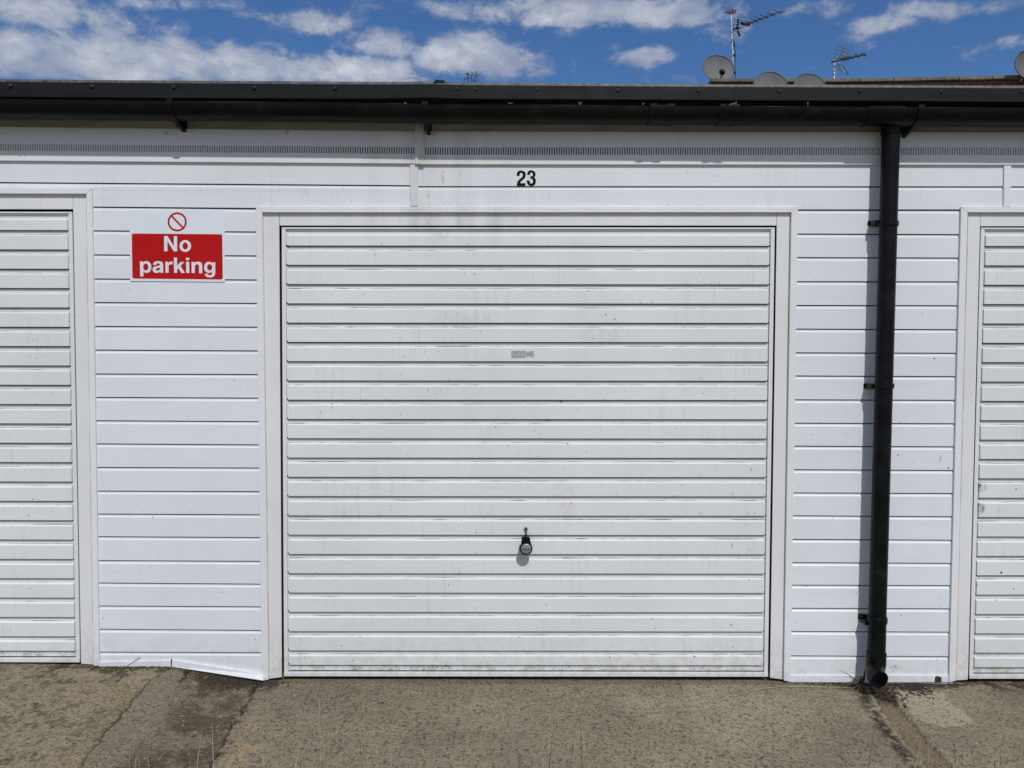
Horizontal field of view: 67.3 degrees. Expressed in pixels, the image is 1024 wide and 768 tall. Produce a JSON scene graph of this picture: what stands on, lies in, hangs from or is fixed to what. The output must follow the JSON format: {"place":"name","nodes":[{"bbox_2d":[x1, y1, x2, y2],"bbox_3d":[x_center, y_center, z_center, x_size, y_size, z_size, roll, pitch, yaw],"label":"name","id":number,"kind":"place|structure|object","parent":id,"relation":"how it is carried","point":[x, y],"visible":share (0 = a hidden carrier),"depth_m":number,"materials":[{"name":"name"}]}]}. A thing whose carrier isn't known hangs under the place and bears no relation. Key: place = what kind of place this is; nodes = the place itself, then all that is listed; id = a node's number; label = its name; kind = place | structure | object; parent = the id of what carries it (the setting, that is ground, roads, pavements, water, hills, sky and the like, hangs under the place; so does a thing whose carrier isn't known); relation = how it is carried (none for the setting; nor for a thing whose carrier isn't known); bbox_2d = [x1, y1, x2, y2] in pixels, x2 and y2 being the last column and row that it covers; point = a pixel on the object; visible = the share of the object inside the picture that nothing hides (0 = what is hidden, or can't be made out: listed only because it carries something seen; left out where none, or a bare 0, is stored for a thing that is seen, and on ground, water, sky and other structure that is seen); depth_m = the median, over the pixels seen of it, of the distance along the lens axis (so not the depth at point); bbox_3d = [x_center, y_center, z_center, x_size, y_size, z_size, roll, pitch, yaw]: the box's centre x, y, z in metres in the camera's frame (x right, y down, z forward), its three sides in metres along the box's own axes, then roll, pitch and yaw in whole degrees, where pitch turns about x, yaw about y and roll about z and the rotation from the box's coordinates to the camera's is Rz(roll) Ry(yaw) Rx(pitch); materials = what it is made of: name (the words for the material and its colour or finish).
{"place":"outdoors","nodes":[
{"label":"outdoors","id":0,"kind":"place"},
{"bbox_2d":[464,71,478,82],"bbox_3d":[-0.186,-1.332,3.490,0.082,0.183,0.058,0,2,0],"label":"roof weed","id":1,"kind":"object","parent":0,"point":[475,76],"visible":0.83,"depth_m":3.49,"materials":[{"name":"plant"}]},
{"bbox_2d":[0,662,1023,767],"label":"ground","id":2,"kind":"structure","parent":0,"point":[722,723],"depth_m":2.98,"materials":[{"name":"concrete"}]},
{"bbox_2d":[7,670,1001,767],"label":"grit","id":3,"kind":"object","parent":2,"relation":"on","point":[504,700],"visible":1,"depth_m":3.00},
{"bbox_2d":[0,79,1023,687],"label":"garage block","id":4,"kind":"structure","parent":2,"relation":"on","point":[688,381],"depth_m":3.35,"materials":[{"name":"white upvc cladding"},{"name":"roofing felt"},{"name":"white painted steel"}]},
{"bbox_2d":[0,212,80,661],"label":"garage door","id":5,"kind":"structure","parent":4,"relation":"in","point":[40,570],"depth_m":3.37,"materials":[{"name":"white paint"}]},
{"bbox_2d":[129,210,224,281],"bbox_3d":[-1.446,-0.596,3.325,0.411,0.308,0.003,0,2,0],"label":"no parking sign","id":6,"kind":"object","parent":4,"relation":"attached to","point":[177,245],"visible":1,"depth_m":3.32,"materials":[{"name":"red plastic"}]},
{"bbox_2d":[517,170,535,185],"bbox_3d":[0.062,-0.888,3.317,0.083,0.067,0.001,0,2,0],"label":"house number","id":7,"kind":"object","parent":4,"relation":"attached to","point":[523,177],"visible":1,"depth_m":3.32,"materials":[{"name":"black plastic"}]},
{"bbox_2d":[282,227,774,676],"bbox_3d":[0.067,0.306,3.344,2.140,1.974,0.082,0,2,0],"label":"garage door","id":8,"kind":"structure","parent":4,"relation":"in","point":[508,451],"depth_m":3.37,"materials":[{"name":"white paint"}]},
{"bbox_2d":[968,228,1023,678],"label":"garage door","id":9,"kind":"structure","parent":4,"relation":"in","point":[996,620],"depth_m":3.37,"materials":[{"name":"white paint"}]},
{"bbox_2d":[7,666,1018,707],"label":"moss litter","id":10,"kind":"object","parent":2,"relation":"on","point":[887,695],"visible":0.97,"depth_m":3.34,"materials":[{"name":"plant"}]},
{"bbox_2d":[130,722,1019,767],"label":"dead weeds","id":11,"kind":"object","parent":2,"relation":"on","point":[872,742],"visible":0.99,"depth_m":2.38,"materials":[{"name":"brown plant"}]},
{"bbox_2d":[736,686,848,695],"bbox_3d":[1.199,1.310,3.308,0.525,0.004,0.056,0,2,-9],"label":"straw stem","id":12,"kind":"object","parent":2,"relation":"on","point":[792,686],"visible":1,"depth_m":3.32,"materials":[{"name":"beige plant"}]},
{"bbox_2d":[839,669,869,692],"bbox_3d":[1.461,1.271,3.308,0.126,0.099,0.149,1,2,15],"label":"dry grass tuft","id":13,"kind":"object","parent":2,"relation":"on","point":[860,682],"visible":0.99,"depth_m":3.32,"materials":[{"name":"beige plant"}]},
{"bbox_2d":[708,75,1023,85],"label":"brick building","id":14,"kind":"structure","parent":2,"relation":"on","point":[1009,80],"depth_m":15.07,"materials":[{"name":"brick"}]},
{"bbox_2d":[702,55,733,78],"bbox_3d":[4.098,-6.272,15.393,0.515,0.715,0.604,1,2,34],"label":"satellite dish","id":15,"kind":"object","parent":14,"relation":"on","point":[716,66],"visible":0.84,"depth_m":15.49,"materials":[{"name":"grey metal"}]},
{"bbox_2d":[726,8,784,77],"bbox_3d":[4.866,-6.627,15.423,1.151,1.927,0.178,1,2,17],"label":"tv aerial","id":16,"kind":"object","parent":14,"relation":"attached to","point":[731,12],"visible":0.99,"depth_m":15.46,"materials":[{"name":"grey metal"}]},
{"bbox_2d":[753,71,787,84],"bbox_3d":[4.831,-5.017,14.448,0.646,1.718,0.306,0,2,0],"label":"satellite dish","id":17,"kind":"object","parent":14,"relation":"attached to","point":[769,77],"visible":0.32,"depth_m":14.45,"materials":[{"name":"grey metal"}]},
{"bbox_2d":[794,73,825,84],"bbox_3d":[5.576,-4.997,14.449,0.650,1.683,0.305,0,2,0],"label":"satellite dish","id":18,"kind":"object","parent":14,"relation":"attached to","point":[807,79],"visible":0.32,"depth_m":14.46,"materials":[{"name":"grey metal"}]},
{"bbox_2d":[831,45,865,77],"bbox_3d":[6.738,-6.262,15.397,0.659,1.108,0.207,2,2,39],"label":"tv aerial","id":19,"kind":"object","parent":14,"relation":"attached to","point":[846,58],"visible":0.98,"depth_m":15.47,"materials":[{"name":"grey metal"}]},
{"bbox_2d":[1014,50,1023,80],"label":"satellite dish","id":20,"kind":"object","parent":14,"relation":"attached to","point":[1019,63],"visible":1,"depth_m":14.74,"materials":[{"name":"grey metal"}]},
{"bbox_2d":[0,0,1023,83],"label":"sky","id":21,"kind":"structure","parent":0,"point":[504,41],"materials":[{"name":"blue"}]}
]}

